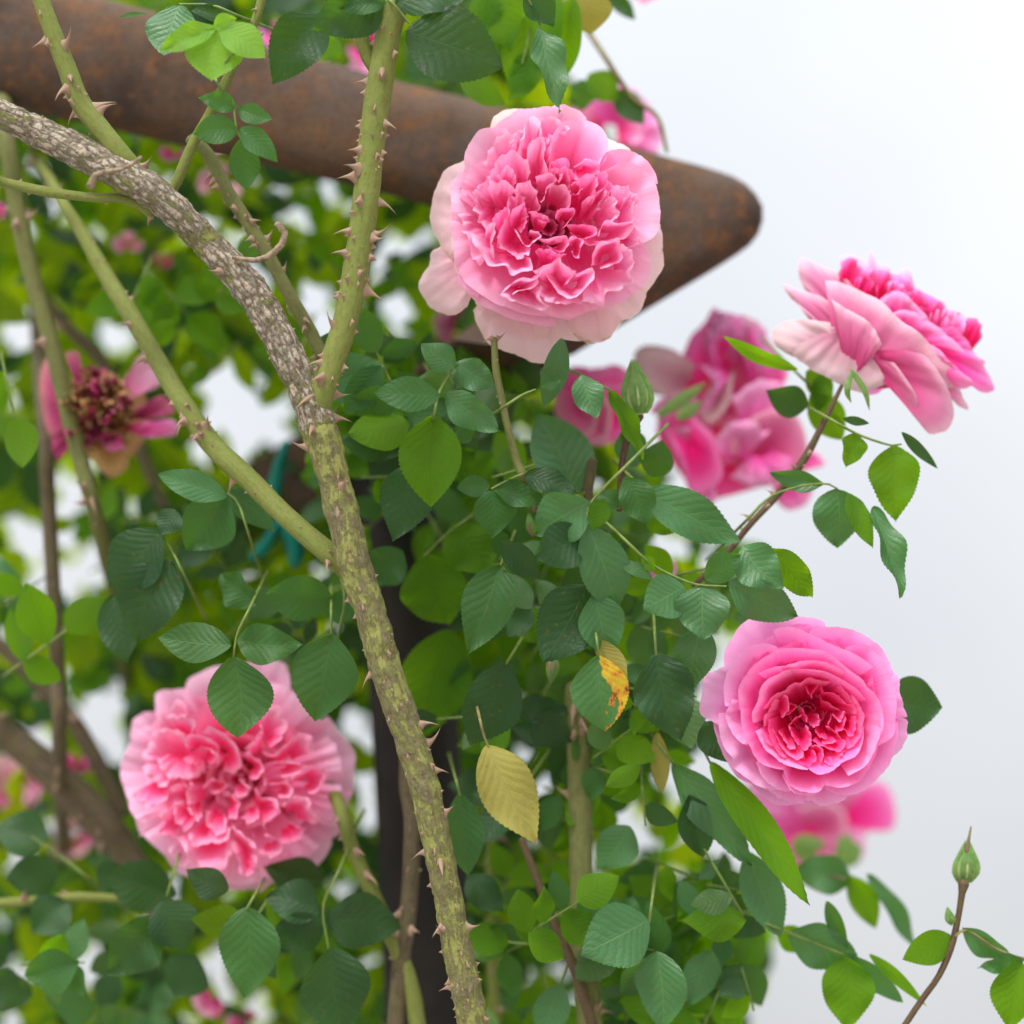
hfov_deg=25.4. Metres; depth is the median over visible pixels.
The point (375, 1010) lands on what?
leaf spray
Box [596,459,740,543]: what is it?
leaf spray
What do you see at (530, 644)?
leaf spray
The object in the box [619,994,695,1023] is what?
leaf spray
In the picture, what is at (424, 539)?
leaf spray
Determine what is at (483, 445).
leaf spray
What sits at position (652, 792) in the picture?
leaf spray
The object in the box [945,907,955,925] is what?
rose bud
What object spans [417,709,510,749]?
leaf spray
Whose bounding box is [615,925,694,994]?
leaf spray
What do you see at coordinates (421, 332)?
leaf spray
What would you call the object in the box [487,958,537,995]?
leaf spray
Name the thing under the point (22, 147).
leaf spray
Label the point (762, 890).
leaf spray
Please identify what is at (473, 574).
leaf spray
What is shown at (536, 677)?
leaf spray
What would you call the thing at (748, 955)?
leaf spray
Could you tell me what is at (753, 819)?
leaf spray
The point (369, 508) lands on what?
leaf spray
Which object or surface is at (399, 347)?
leaf spray
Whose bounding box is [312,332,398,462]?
leaf spray
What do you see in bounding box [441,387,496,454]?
leaf spray
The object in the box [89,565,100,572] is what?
leaf spray
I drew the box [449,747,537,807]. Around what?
leaf spray
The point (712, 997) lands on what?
leaf spray
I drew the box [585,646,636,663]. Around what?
leaf spray
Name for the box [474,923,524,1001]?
leaf spray
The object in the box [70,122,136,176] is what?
leaf spray
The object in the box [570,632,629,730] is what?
leaf
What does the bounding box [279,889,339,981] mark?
leaf spray
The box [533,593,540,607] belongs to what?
leaf spray
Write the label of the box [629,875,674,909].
leaf spray
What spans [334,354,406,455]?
leaf spray
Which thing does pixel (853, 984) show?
leaf spray
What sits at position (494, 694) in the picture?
leaf spray
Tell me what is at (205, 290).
leaf spray
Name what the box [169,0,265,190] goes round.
rose cane
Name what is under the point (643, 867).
leaf spray
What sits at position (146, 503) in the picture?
leaf spray
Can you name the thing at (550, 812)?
leaf spray
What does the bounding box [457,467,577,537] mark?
leaf spray
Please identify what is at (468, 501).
leaf spray
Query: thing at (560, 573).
leaf spray
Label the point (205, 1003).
rose
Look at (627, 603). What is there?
leaf spray
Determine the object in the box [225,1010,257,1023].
rose
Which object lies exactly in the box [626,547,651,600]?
leaf spray
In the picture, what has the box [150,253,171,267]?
rose
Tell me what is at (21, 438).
leaf spray
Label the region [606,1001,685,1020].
leaf spray
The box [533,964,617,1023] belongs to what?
leaf spray
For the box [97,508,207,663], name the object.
leaf spray
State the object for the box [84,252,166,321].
leaf spray
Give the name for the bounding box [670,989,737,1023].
leaf spray
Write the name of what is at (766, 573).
leaf spray
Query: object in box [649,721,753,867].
leaf spray
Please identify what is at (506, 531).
leaf spray
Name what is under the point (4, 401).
leaf spray
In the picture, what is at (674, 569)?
rose
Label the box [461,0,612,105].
leaf spray
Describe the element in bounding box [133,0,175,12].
leaf spray
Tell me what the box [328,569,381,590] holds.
leaf spray
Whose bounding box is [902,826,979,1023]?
rose bud
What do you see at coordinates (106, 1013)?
leaf spray
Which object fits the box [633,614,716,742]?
leaf spray
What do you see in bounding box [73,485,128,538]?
leaf spray
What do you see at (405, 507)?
leaf spray
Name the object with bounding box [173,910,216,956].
leaf spray
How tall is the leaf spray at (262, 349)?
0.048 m
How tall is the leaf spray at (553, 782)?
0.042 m
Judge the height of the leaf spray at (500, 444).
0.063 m
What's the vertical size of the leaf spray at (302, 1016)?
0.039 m
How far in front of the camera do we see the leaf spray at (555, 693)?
1.09 m
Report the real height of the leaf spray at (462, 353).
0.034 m
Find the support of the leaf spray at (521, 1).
attached to the steel arch
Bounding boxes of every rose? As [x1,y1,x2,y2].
[0,202,7,218]
[0,754,42,808]
[40,351,177,476]
[50,817,94,860]
[67,753,90,773]
[112,232,142,252]
[120,660,355,891]
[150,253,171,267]
[159,146,183,161]
[192,990,223,1018]
[197,161,241,196]
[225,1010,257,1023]
[258,21,276,44]
[347,33,374,72]
[418,104,663,362]
[434,311,461,342]
[554,365,626,444]
[574,84,661,153]
[634,345,706,420]
[649,560,676,577]
[656,307,824,509]
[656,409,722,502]
[699,616,907,805]
[745,781,895,867]
[772,251,994,433]
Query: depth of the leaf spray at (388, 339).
1.08 m
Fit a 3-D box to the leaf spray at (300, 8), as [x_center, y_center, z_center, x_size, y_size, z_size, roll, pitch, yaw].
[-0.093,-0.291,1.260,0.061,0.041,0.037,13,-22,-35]
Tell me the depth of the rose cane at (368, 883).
1.07 m
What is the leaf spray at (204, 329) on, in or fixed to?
attached to the steel arch
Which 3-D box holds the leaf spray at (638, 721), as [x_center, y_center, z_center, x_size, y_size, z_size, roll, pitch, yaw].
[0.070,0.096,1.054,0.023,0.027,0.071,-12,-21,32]
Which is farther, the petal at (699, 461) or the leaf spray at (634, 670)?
the petal at (699, 461)
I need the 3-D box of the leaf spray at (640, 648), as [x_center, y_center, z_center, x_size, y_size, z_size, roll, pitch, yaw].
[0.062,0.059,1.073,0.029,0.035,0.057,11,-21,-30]
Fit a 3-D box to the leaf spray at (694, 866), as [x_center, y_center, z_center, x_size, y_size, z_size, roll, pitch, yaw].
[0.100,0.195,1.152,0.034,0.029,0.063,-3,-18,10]
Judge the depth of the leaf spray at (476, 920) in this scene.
1.17 m
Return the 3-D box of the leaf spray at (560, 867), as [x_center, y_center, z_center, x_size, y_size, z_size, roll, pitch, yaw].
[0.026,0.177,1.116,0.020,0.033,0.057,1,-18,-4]
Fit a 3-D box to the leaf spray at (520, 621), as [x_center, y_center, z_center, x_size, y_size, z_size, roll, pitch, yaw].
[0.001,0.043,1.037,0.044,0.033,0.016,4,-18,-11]
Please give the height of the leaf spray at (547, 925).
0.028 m
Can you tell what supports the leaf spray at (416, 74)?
attached to the steel arch
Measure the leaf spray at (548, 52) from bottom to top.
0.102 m
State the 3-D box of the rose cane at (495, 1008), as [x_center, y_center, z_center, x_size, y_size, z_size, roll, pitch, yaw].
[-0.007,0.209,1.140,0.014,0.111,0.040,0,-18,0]
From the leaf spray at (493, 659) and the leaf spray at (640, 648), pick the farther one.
the leaf spray at (493, 659)
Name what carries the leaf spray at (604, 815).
attached to the rose cane at (580, 835)
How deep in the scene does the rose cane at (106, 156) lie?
0.99 m
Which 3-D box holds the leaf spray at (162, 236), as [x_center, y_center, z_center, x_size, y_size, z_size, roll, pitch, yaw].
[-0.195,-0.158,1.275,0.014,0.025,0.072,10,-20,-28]
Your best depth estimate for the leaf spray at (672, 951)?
1.08 m
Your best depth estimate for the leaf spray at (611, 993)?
1.08 m
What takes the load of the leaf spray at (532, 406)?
attached to the steel arch
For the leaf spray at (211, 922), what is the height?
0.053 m
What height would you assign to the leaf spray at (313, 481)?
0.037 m
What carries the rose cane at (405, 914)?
attached to the rose cane at (368, 883)
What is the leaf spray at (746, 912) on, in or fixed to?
attached to the steel arch
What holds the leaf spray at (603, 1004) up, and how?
attached to the steel arch
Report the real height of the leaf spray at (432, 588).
0.121 m
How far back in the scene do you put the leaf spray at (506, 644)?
1.12 m
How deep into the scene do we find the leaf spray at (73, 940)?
1.07 m
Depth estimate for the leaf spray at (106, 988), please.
1.17 m
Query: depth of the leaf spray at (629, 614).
1.13 m
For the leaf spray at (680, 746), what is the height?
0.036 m
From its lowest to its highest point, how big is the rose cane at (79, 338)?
0.112 m
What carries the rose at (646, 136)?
attached to the steel arch
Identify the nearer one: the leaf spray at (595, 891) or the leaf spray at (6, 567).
the leaf spray at (595, 891)
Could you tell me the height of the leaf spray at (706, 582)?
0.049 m
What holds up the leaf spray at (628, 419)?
attached to the rose bud at (637, 394)
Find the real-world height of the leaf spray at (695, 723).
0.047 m
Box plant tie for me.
[249,441,305,567]
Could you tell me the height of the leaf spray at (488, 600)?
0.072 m
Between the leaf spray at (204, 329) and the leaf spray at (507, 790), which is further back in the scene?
the leaf spray at (204, 329)
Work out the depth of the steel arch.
1.11 m
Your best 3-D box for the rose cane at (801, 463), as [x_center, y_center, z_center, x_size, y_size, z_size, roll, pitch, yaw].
[0.117,-0.012,1.045,0.075,0.089,0.009,-6,-19,18]
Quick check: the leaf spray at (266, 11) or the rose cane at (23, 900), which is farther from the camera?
the leaf spray at (266, 11)
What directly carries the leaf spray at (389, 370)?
attached to the steel arch
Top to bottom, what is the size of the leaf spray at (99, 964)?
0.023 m
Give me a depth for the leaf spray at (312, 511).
1.16 m
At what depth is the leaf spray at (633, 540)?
1.11 m
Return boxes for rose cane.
[0,0,490,1023]
[0,92,132,691]
[0,636,129,817]
[0,713,152,915]
[0,889,119,907]
[28,257,69,854]
[46,292,168,510]
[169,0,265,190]
[186,134,324,359]
[326,781,425,1023]
[387,760,421,1023]
[483,333,538,512]
[485,836,509,1023]
[518,837,597,1023]
[555,681,612,1023]
[582,457,596,501]
[692,384,843,586]
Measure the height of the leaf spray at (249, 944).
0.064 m
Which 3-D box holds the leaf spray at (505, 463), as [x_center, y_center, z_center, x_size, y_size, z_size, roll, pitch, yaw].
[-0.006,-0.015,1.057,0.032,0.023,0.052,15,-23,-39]
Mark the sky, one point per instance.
(893, 130)
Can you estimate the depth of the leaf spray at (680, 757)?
1.10 m
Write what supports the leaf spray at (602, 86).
attached to the steel arch
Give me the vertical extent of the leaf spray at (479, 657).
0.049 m
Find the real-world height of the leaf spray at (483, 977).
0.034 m
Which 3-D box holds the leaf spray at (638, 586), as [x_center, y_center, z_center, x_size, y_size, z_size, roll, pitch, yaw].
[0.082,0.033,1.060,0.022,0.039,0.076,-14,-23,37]
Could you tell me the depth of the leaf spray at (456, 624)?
1.10 m
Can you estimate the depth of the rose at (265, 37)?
1.18 m
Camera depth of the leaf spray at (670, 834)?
1.16 m
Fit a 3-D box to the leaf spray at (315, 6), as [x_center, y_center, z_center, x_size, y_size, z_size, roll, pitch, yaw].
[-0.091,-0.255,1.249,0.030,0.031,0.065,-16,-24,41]
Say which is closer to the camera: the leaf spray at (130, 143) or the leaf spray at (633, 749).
the leaf spray at (633, 749)
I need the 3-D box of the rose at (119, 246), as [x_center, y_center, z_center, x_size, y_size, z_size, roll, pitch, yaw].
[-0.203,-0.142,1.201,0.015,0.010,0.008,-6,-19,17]
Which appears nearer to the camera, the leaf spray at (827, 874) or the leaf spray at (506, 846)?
the leaf spray at (827, 874)
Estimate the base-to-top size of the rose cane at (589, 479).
0.030 m
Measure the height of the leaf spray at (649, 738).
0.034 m
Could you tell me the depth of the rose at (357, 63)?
1.20 m
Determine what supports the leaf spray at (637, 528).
attached to the leaf spray at (633, 540)
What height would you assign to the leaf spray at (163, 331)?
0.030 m
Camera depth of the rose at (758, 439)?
1.15 m
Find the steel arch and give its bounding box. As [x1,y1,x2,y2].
[0,0,762,1023]
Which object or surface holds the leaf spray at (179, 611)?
attached to the steel arch
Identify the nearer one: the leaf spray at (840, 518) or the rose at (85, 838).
the leaf spray at (840, 518)
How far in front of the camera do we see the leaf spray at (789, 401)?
1.06 m
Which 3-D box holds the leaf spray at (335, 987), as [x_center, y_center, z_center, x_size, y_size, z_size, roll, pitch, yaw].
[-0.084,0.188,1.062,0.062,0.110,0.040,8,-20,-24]
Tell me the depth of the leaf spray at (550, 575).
1.12 m
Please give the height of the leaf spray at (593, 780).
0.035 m
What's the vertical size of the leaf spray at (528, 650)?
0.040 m
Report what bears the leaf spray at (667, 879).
attached to the steel arch
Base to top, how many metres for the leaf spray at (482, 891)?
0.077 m
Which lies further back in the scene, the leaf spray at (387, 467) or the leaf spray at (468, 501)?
the leaf spray at (468, 501)
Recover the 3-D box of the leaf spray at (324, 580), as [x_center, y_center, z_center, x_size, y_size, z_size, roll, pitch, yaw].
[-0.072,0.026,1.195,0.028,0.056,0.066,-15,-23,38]
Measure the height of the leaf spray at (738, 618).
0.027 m
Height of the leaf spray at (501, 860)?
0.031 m
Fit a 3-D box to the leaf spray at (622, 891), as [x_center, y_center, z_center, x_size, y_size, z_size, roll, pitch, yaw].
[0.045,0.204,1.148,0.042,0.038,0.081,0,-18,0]
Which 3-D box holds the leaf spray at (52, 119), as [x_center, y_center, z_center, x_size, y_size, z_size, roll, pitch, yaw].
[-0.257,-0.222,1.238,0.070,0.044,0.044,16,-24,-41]
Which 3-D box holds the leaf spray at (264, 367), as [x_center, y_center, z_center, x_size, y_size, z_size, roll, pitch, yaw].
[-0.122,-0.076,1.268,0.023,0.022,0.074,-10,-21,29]
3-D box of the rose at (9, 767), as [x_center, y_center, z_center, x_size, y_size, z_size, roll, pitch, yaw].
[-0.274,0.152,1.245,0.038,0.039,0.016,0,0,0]
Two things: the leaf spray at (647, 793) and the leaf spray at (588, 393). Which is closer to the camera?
the leaf spray at (588, 393)
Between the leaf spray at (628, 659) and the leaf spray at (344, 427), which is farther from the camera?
the leaf spray at (628, 659)
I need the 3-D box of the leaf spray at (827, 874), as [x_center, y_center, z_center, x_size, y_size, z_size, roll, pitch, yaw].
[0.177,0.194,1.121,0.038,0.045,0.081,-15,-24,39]
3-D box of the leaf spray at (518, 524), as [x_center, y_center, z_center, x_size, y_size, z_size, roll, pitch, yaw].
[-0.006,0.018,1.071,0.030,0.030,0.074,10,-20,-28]
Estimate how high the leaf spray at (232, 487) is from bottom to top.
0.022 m
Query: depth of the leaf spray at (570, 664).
1.10 m
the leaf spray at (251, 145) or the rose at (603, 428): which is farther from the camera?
the rose at (603, 428)
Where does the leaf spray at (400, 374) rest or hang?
attached to the steel arch
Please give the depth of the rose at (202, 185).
1.22 m
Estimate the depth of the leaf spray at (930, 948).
1.03 m
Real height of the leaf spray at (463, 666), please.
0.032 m
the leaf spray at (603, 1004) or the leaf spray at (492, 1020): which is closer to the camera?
the leaf spray at (492, 1020)
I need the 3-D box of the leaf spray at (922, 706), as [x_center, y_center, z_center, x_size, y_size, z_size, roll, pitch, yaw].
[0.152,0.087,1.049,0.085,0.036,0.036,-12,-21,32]
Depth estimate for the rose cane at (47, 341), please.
1.10 m
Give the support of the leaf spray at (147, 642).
attached to the rose cane at (47, 341)
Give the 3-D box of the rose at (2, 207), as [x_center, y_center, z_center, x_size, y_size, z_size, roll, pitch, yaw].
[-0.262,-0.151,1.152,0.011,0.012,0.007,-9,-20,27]
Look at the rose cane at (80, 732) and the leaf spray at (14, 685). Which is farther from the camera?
the leaf spray at (14, 685)
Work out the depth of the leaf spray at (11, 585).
1.11 m
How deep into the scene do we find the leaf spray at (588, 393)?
1.00 m
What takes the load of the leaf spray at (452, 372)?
attached to the steel arch
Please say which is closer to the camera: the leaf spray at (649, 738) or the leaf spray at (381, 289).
the leaf spray at (649, 738)
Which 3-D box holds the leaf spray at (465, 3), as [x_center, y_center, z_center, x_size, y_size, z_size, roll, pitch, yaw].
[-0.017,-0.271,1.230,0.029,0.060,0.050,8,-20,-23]
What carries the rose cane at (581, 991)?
attached to the rose cane at (580, 835)
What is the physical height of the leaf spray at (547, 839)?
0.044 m
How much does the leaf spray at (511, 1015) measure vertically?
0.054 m
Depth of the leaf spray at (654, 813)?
1.03 m
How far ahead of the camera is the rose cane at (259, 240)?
1.03 m
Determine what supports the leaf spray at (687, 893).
attached to the leaf spray at (762, 890)
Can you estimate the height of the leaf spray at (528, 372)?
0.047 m
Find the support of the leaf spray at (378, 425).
attached to the steel arch
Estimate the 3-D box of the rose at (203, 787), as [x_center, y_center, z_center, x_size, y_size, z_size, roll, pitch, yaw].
[-0.129,0.126,1.098,0.102,0.109,0.102,-16,-24,40]
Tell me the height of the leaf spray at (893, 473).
0.106 m
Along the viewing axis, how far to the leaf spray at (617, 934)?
1.02 m
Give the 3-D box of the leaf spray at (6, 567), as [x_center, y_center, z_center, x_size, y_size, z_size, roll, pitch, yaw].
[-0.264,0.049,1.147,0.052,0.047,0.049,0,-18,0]
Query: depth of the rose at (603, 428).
1.15 m
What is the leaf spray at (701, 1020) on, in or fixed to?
attached to the steel arch
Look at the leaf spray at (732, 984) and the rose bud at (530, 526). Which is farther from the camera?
the leaf spray at (732, 984)
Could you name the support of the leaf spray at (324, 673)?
attached to the rose cane at (106, 156)
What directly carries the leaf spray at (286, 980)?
attached to the steel arch
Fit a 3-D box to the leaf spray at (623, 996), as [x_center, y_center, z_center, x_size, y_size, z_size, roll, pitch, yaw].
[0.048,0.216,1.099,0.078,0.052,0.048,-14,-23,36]
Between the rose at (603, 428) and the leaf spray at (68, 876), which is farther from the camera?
the leaf spray at (68, 876)
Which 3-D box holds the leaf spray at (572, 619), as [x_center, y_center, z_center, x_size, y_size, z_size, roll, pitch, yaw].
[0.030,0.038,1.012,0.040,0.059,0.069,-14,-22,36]
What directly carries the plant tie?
attached to the steel arch
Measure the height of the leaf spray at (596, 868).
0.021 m
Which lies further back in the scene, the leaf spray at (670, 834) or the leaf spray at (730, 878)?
the leaf spray at (670, 834)
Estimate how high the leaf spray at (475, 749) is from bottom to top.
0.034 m
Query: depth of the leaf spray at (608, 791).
1.07 m
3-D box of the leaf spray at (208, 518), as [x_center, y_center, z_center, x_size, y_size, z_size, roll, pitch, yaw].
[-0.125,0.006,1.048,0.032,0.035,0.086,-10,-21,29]
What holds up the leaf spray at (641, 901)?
attached to the steel arch
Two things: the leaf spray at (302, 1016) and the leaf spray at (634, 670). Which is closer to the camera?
the leaf spray at (634, 670)
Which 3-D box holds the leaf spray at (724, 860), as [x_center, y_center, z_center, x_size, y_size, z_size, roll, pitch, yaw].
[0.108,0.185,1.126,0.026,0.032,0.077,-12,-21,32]
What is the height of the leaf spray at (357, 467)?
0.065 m
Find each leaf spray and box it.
[0,138,40,176]
[0,349,38,467]
[0,389,29,440]
[0,556,42,611]
[0,573,44,608]
[0,675,26,701]
[0,810,133,1023]
[1,583,106,684]
[20,918,91,1005]
[24,854,208,997]
[38,114,57,123]
[54,867,124,920]
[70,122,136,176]
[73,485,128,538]
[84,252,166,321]
[88,911,160,1006]
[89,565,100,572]
[90,953,108,974]
[90,1004,135,1023]
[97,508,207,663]
[98,637,142,665]
[100,975,174,1023]
[106,483,183,549]
[120,3,273,54]
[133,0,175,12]
[133,302,174,346]
[138,263,223,352]
[142,635,153,652]
[154,197,199,245]
[158,469,274,586]
[158,570,302,737]
[160,13,264,84]
[164,552,195,614]
[168,270,198,328]
[172,505,247,579]
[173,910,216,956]
[184,0,255,22]
[186,867,280,999]
[189,336,242,385]
[191,884,281,978]
[192,229,260,314]
[193,78,277,189]
[205,472,241,493]
[218,572,297,637]
[218,572,354,637]
[239,953,296,1003]
[249,350,275,381]
[250,312,316,359]
[255,0,272,18]
[264,808,402,1023]
[268,11,342,83]
[270,611,336,665]
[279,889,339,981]
[284,0,323,13]
[291,584,358,721]
[294,995,365,1023]
[300,472,331,540]
[302,443,368,477]
[303,1,348,47]
[304,233,371,304]
[307,476,318,488]
[312,0,501,82]
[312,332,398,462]
[315,532,370,622]
[316,884,359,928]
[319,574,341,590]
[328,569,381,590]
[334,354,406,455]
[334,402,357,442]
[340,185,353,200]
[348,308,452,450]
[350,347,361,354]
[350,371,418,419]
[356,486,414,534]
[358,475,387,504]
[359,334,400,381]
[359,989,383,1023]
[364,328,432,364]
[366,251,418,300]
[368,381,461,482]
[369,512,496,736]
[374,342,499,506]
[379,425,493,540]
[380,337,416,431]
[386,316,433,379]
[394,45,467,97]
[412,514,476,584]
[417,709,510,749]
[419,362,459,389]
[419,370,462,396]
[427,359,541,440]
[433,488,470,522]
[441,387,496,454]
[447,752,503,911]
[449,656,515,723]
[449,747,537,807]
[450,434,499,497]
[450,572,506,639]
[456,346,502,372]
[456,357,494,384]
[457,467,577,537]
[457,735,512,753]
[460,530,516,653]
[461,0,470,9]
[461,0,563,17]
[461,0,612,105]
[461,478,496,522]
[461,637,525,680]
[462,554,502,578]
[462,630,571,747]
[465,902,507,924]
[467,900,501,924]
[470,919,539,955]
[472,790,562,831]
[474,394,532,442]
[474,432,589,563]
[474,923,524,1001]
[475,721,566,842]
[475,836,534,888]
[476,425,532,481]
[476,706,539,844]
[479,975,486,984]
[480,650,545,695]
[486,1009,498,1023]
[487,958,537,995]
[488,842,550,914]
[490,446,534,480]
[491,506,539,571]
[493,338,604,418]
[493,638,581,670]
[496,367,539,423]
[498,565,561,661]
[500,540,624,661]
[500,985,543,1023]
[502,528,528,570]
[506,572,556,636]
[507,870,618,962]
[513,964,576,1023]
[515,565,583,662]
[516,682,565,752]
[521,662,570,695]
[523,0,568,113]
[526,400,536,410]
[528,597,538,651]
[529,414,673,494]
[529,508,545,592]
[533,422,668,604]
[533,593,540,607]
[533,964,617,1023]
[537,794,612,867]
[538,564,567,587]
[538,774,566,827]
[538,801,617,852]
[540,906,561,929]
[541,850,569,888]
[546,564,565,576]
[557,654,592,682]
[557,748,624,825]
[561,731,626,801]
[564,0,668,152]
[568,861,611,872]
[569,368,644,459]
[573,494,813,639]
[574,896,670,994]
[581,825,687,1023]
[583,593,669,657]
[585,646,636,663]
[587,706,654,770]
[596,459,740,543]
[598,980,630,1017]
[599,984,637,1023]
[600,510,649,558]
[600,1006,628,1021]
[603,763,650,813]
[603,767,651,780]
[604,947,693,1003]
[606,764,677,826]
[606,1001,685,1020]
[609,663,655,748]
[610,867,632,898]
[611,477,661,540]
[614,897,675,958]
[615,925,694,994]
[618,844,677,896]
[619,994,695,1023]
[623,679,659,734]
[624,596,637,622]
[625,529,650,547]
[626,544,704,615]
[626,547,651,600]
[626,598,688,665]
[629,650,705,748]
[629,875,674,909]
[632,705,658,767]
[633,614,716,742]
[634,570,714,637]
[636,730,679,747]
[636,780,653,806]
[638,749,695,765]
[639,784,650,802]
[639,800,681,846]
[646,857,740,901]
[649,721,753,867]
[651,908,738,995]
[667,742,686,749]
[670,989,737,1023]
[671,868,739,914]
[674,851,737,909]
[677,852,797,1005]
[677,858,739,914]
[679,848,745,941]
[681,922,768,1023]
[687,858,702,873]
[695,735,809,905]
[697,1017,712,1023]
[704,993,721,1023]
[705,470,873,561]
[712,591,747,635]
[712,894,747,966]
[714,964,754,1017]
[723,336,845,439]
[737,901,925,1023]
[738,909,750,915]
[798,854,913,943]
[807,406,937,598]
[900,675,941,734]
[902,928,1023,1023]
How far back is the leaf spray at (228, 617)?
1.15 m
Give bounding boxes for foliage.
[0,0,776,1023]
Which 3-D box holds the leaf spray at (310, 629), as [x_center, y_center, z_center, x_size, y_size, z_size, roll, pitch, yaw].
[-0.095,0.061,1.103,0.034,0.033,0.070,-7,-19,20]
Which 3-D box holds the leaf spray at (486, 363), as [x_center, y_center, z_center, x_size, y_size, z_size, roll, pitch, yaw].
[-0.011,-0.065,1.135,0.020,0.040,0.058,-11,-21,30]
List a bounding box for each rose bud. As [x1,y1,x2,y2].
[526,513,534,535]
[546,660,558,683]
[616,359,653,511]
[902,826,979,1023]
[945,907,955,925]
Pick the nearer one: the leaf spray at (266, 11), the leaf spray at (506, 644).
the leaf spray at (506, 644)
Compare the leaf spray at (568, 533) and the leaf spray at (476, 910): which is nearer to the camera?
the leaf spray at (568, 533)
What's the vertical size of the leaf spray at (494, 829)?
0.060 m
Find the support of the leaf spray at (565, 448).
attached to the rose cane at (589, 479)
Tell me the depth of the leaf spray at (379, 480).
1.06 m
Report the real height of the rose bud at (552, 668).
0.013 m
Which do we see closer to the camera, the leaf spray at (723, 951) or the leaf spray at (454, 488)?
the leaf spray at (723, 951)
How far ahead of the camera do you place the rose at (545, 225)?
1.01 m
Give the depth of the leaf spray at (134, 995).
1.19 m
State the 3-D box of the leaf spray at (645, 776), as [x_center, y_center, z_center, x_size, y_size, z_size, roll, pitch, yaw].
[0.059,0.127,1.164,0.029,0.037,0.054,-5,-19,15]
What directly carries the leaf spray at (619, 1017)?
attached to the rose cane at (580, 835)
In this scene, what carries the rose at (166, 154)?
attached to the steel arch
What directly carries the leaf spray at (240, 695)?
attached to the rose cane at (106, 156)
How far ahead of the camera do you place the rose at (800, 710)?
1.00 m
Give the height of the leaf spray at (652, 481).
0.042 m
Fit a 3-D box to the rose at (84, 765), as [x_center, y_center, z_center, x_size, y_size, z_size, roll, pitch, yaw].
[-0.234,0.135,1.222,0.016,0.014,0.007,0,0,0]
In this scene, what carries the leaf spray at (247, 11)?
attached to the steel arch
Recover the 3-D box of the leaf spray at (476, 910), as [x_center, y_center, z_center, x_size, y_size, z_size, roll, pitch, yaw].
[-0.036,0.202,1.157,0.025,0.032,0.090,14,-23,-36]
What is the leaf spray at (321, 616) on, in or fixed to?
attached to the steel arch
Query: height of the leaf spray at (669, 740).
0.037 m
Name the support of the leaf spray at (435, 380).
attached to the steel arch
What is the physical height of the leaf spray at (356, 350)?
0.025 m
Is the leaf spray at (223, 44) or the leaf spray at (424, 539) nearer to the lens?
the leaf spray at (223, 44)
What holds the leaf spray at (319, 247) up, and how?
attached to the steel arch
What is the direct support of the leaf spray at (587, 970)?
attached to the rose cane at (580, 835)
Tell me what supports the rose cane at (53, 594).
attached to the rose cane at (47, 341)
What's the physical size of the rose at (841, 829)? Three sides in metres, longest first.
0.091 x 0.068 x 0.052 m
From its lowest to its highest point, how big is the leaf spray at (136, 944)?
0.085 m
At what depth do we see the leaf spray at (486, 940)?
1.06 m
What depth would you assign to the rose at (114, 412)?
1.12 m
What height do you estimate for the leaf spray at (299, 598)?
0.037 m
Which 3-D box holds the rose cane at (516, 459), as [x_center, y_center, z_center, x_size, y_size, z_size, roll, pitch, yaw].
[0.003,-0.039,1.031,0.013,0.073,0.062,-6,-19,18]
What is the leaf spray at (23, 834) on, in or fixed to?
attached to the steel arch
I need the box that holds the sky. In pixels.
[0,0,1023,1023]
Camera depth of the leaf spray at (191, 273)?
1.26 m
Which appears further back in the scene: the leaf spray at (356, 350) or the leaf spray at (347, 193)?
the leaf spray at (347, 193)
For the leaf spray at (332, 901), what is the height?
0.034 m
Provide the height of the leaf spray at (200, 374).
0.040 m
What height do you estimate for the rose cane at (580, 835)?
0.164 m
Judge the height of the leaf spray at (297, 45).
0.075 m
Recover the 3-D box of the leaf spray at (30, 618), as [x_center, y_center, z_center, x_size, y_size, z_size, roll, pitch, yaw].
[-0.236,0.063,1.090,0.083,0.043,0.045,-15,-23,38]
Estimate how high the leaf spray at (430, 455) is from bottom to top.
0.067 m
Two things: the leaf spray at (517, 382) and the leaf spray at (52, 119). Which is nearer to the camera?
the leaf spray at (517, 382)
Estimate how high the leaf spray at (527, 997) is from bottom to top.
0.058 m
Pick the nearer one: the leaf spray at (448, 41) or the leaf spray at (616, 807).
the leaf spray at (448, 41)
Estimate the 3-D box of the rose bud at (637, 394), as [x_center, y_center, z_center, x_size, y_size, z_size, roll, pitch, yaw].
[0.056,-0.035,1.030,0.015,0.066,0.025,2,-18,-6]
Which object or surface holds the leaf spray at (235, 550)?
attached to the steel arch
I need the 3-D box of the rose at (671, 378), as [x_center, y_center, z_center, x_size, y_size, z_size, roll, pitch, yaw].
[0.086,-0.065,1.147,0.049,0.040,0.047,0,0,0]
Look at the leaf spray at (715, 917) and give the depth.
1.03 m
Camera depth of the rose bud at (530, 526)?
1.03 m
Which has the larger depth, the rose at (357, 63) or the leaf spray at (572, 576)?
the rose at (357, 63)
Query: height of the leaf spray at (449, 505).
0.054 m
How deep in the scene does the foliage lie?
1.26 m
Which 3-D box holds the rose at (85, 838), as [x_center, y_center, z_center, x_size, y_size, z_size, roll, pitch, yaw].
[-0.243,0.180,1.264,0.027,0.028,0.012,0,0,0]
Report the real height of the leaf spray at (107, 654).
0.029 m
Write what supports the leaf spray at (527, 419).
attached to the steel arch
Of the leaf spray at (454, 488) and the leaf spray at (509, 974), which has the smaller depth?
the leaf spray at (509, 974)
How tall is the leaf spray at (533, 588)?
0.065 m
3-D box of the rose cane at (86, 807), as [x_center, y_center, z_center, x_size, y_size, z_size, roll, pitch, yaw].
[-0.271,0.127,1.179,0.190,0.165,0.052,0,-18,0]

